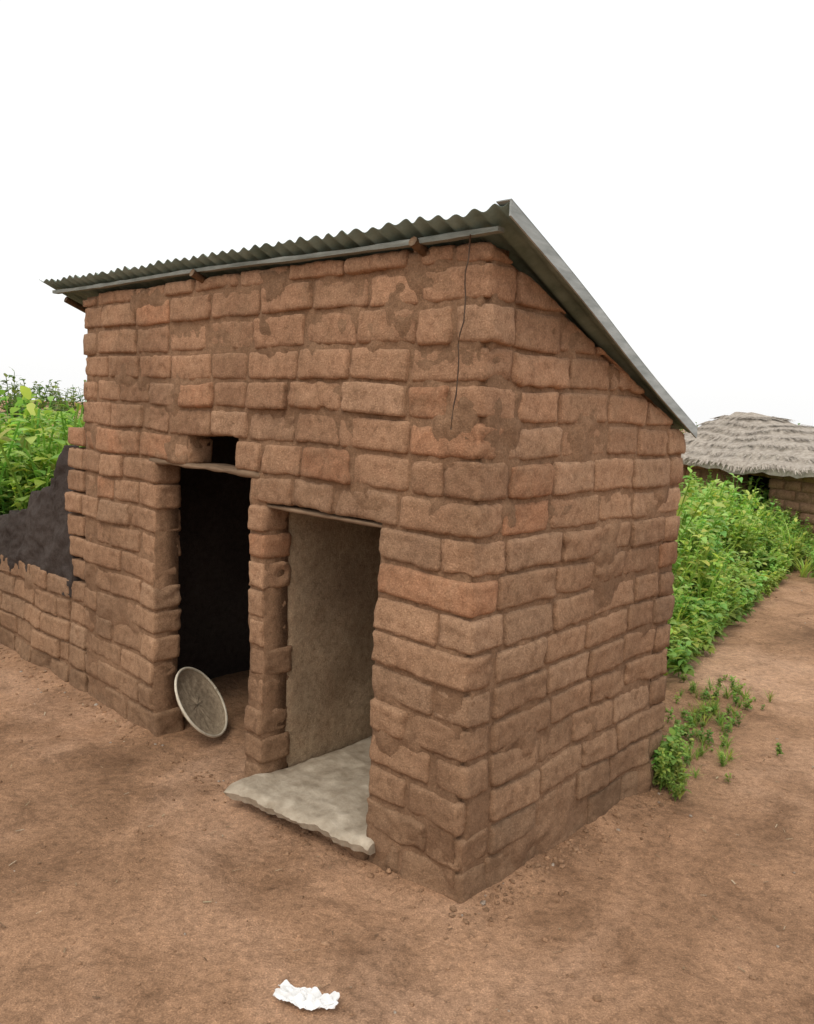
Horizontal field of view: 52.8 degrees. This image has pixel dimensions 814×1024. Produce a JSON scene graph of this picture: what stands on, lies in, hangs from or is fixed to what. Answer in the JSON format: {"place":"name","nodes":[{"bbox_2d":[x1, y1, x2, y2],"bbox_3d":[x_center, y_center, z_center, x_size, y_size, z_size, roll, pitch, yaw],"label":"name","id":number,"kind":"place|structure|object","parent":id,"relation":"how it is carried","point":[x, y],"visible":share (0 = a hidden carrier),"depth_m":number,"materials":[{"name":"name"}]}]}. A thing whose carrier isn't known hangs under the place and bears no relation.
{"place":"outdoors","nodes":[
{"label":"outdoors","id":0,"kind":"place"},
{"bbox_2d":[0,401,813,1023],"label":"ground","id":1,"kind":"structure","parent":0,"point":[156,909],"depth_m":2.74,"materials":[{"name":"brown soil"}]},
{"bbox_2d":[0,385,86,514],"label":"shrubs","id":2,"kind":"object","parent":1,"relation":"on","point":[30,450],"visible":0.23,"depth_m":5.86,"materials":[{"name":"green plant"}]},
{"bbox_2d":[0,570,86,672],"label":"mortar","id":3,"kind":"object","parent":1,"relation":"on","point":[29,584],"visible":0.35,"depth_m":4.82,"materials":[{"name":"brown soil"}]},
{"bbox_2d":[0,445,81,597],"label":"sooty remains","id":4,"kind":"object","parent":3,"relation":"on","point":[35,532],"visible":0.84,"depth_m":4.74,"materials":[{"name":"paint"}]},
{"bbox_2d":[0,427,88,691],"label":"wall bricks","id":5,"kind":"object","parent":1,"relation":"on","point":[57,627],"depth_m":4.63,"materials":[{"name":"brown brick"}]},
{"bbox_2d":[83,298,97,678],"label":"side wall bricks","id":6,"kind":"object","parent":1,"relation":"on","point":[90,342],"visible":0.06,"depth_m":4.20,"materials":[{"name":"brown brick"}]},
{"bbox_2d":[177,436,250,678],"bbox_3d":[-1.098,0.005,4.723,0.024,2.048,1.070,9,10,43],"label":"side soot","id":7,"kind":"object","parent":6,"relation":"attached to","point":[214,559],"visible":0.27,"depth_m":4.74,"materials":[{"name":"paint"}]},
{"bbox_2d":[174,667,227,737],"bbox_3d":[-1.005,0.925,3.956,0.049,0.374,0.392,-34,1,10],"label":"winnowing tray","id":8,"kind":"object","parent":1,"relation":"on","point":[200,702],"visible":1,"depth_m":3.99,"materials":[{"name":"beige wicker"}]},
{"bbox_2d":[84,248,508,889],"bbox_3d":[-0.699,0.121,3.479,2.570,2.171,0.198,9,10,43],"label":"front wall mortar","id":9,"kind":"object","parent":1,"relation":"on","point":[274,620],"visible":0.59,"depth_m":3.07,"materials":[{"name":"brown soil"}]},
{"bbox_2d":[189,269,206,282],"bbox_3d":[-0.388,-0.740,3.970,0.035,0.629,1.512,9,10,43],"label":"rafter","id":10,"kind":"object","parent":9,"relation":"attached to","point":[198,276],"visible":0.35,"depth_m":3.40,"materials":[{"name":"brown wood"}]},
{"bbox_2d":[39,202,689,432],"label":"corrugated roof","id":11,"kind":"structure","parent":9,"relation":"on","point":[527,257],"depth_m":2.82,"materials":[{"name":"metal"}]},
{"bbox_2d":[64,297,86,312],"bbox_3d":[-1.332,-0.889,4.897,0.034,0.601,1.442,9,10,43],"label":"rafter","id":12,"kind":"object","parent":11,"relation":"attached to","point":[73,303],"visible":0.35,"depth_m":4.37,"materials":[{"name":"brown wood"}]},
{"bbox_2d":[496,198,696,426],"bbox_3d":[0.747,-0.612,2.898,0.054,0.613,1.551,8,9,39],"label":"verge strip top","id":13,"kind":"object","parent":11,"relation":"attached to","point":[501,203],"visible":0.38,"depth_m":2.52,"materials":[{"name":"grey metal"}]},
{"bbox_2d":[509,200,696,437],"bbox_3d":[0.763,-0.587,2.885,0.007,0.651,1.548,8,9,39],"label":"verge strip","id":14,"kind":"object","parent":11,"relation":"attached to","point":[535,237],"visible":1,"depth_m":2.67,"materials":[{"name":"grey metal"}]},
{"bbox_2d":[409,236,428,256],"bbox_3d":[0.519,-0.590,3.124,0.035,0.629,1.514,9,10,43],"label":"rafter","id":15,"kind":"object","parent":9,"relation":"attached to","point":[418,247],"visible":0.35,"depth_m":2.55,"materials":[{"name":"brown wood"}]},
{"bbox_2d":[223,736,374,854],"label":"floor slab","id":16,"kind":"structure","parent":1,"relation":"on","point":[327,795],"depth_m":3.23,"materials":[{"name":"grey concrete"}]},
{"bbox_2d":[82,245,516,903],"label":"front wall bricks","id":17,"kind":"object","parent":1,"relation":"on","point":[440,593],"visible":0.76,"depth_m":2.97,"materials":[{"name":"brown brick"}]},
{"bbox_2d":[149,458,259,477],"bbox_3d":[-0.854,-0.197,3.582,0.856,0.038,0.138,9,10,43],"label":"door lintel","id":18,"kind":"structure","parent":17,"relation":"in","point":[226,468],"depth_m":3.50,"materials":[{"name":"brown wood"}]},
{"bbox_2d":[52,226,504,293],"bbox_3d":[-0.794,-0.984,3.340,2.930,0.038,0.039,9,10,43],"label":"front purlin","id":19,"kind":"object","parent":17,"relation":"on","point":[444,238],"visible":0.97,"depth_m":2.90,"materials":[{"name":"grey metal"}]},
{"bbox_2d":[450,234,470,429],"bbox_3d":[0.168,-0.533,2.460,0.022,0.572,0.062,-1,8,-29],"label":"hanging wire","id":20,"kind":"object","parent":19,"relation":"hanging from","point":[461,326],"visible":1,"depth_m":2.46,"materials":[{"name":"black metal"}]},
{"bbox_2d":[267,504,381,527],"bbox_3d":[-0.285,0.009,3.069,0.740,0.024,0.124,9,10,43],"label":"doorway lintel","id":21,"kind":"structure","parent":17,"relation":"in","point":[318,513],"depth_m":3.02,"materials":[{"name":"brown wood"}]},
{"bbox_2d":[273,980,339,1010],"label":"crumpled plastic litter","id":22,"kind":"object","parent":1,"relation":"on","point":[313,998],"visible":1,"depth_m":2.21,"materials":[{"name":"white plastic"}]},
{"bbox_2d":[285,512,380,766],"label":"partition wall","id":23,"kind":"structure","parent":1,"relation":"on","point":[332,593],"depth_m":3.58,"materials":[{"name":"beige paint"}]},
{"bbox_2d":[313,831,368,859],"bbox_3d":[-0.284,1.201,3.237,0.611,0.135,0.293,9,10,43],"label":"slab footing","id":24,"kind":"object","parent":1,"relation":"on","point":[360,855],"visible":0.05,"depth_m":2.97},
{"bbox_2d":[0,368,799,432],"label":"background vegetation","id":25,"kind":"object","parent":1,"relation":"on","point":[58,401],"visible":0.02,"depth_m":32.06,"materials":[{"name":"green plant"}]},
{"bbox_2d":[0,590,813,1023],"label":"pebbles","id":26,"kind":"object","parent":1,"relation":"on","point":[496,888],"visible":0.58,"depth_m":2.96,"materials":[{"name":"stone"}]},
{"bbox_2d":[425,242,685,887],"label":"side wall bricks","id":27,"kind":"object","parent":1,"relation":"on","point":[504,326],"visible":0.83,"depth_m":2.85,"materials":[{"name":"brown brick"}]},
{"bbox_2d":[457,260,673,874],"bbox_3d":[0.602,0.235,3.062,0.207,2.144,1.260,9,10,43],"label":"side wall mortar","id":28,"kind":"object","parent":1,"relation":"on","point":[551,831],"visible":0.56,"depth_m":2.89,"materials":[{"name":"brown soil"}]},
{"bbox_2d":[650,454,680,758],"bbox_3d":[0.171,0.339,4.442,2.580,1.560,0.116,9,10,43],"label":"back wall mortar","id":29,"kind":"object","parent":1,"relation":"on","point":[668,568],"visible":0.02,"depth_m":3.54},
{"bbox_2d":[649,457,682,757],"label":"back wall bricks","id":30,"kind":"object","parent":1,"relation":"on","point":[657,691],"visible":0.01,"depth_m":3.54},
{"bbox_2d":[651,673,783,800],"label":"ground weeds","id":31,"kind":"object","parent":1,"relation":"on","point":[667,760],"visible":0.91,"depth_m":4.10,"materials":[{"name":"green plant"}]},
{"bbox_2d":[663,466,813,676],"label":"weeds","id":32,"kind":"object","parent":1,"relation":"on","point":[722,544],"visible":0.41,"depth_m":7.34,"materials":[{"name":"green plant"}]},
{"bbox_2d":[679,412,813,543],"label":"thatched hut","id":33,"kind":"object","parent":1,"relation":"on","point":[778,452],"visible":0.55,"depth_m":11.56,"materials":[{"name":"plant"}]},
{"bbox_2d":[0,649,813,1019],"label":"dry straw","id":34,"kind":"object","parent":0,"point":[346,863],"visible":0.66,"depth_m":2.82,"materials":[{"name":"plant"}]},
{"bbox_2d":[0,0,813,426],"label":"sky","id":35,"kind":"structure","parent":0,"point":[663,150],"materials":[{"name":"white"}]}
]}

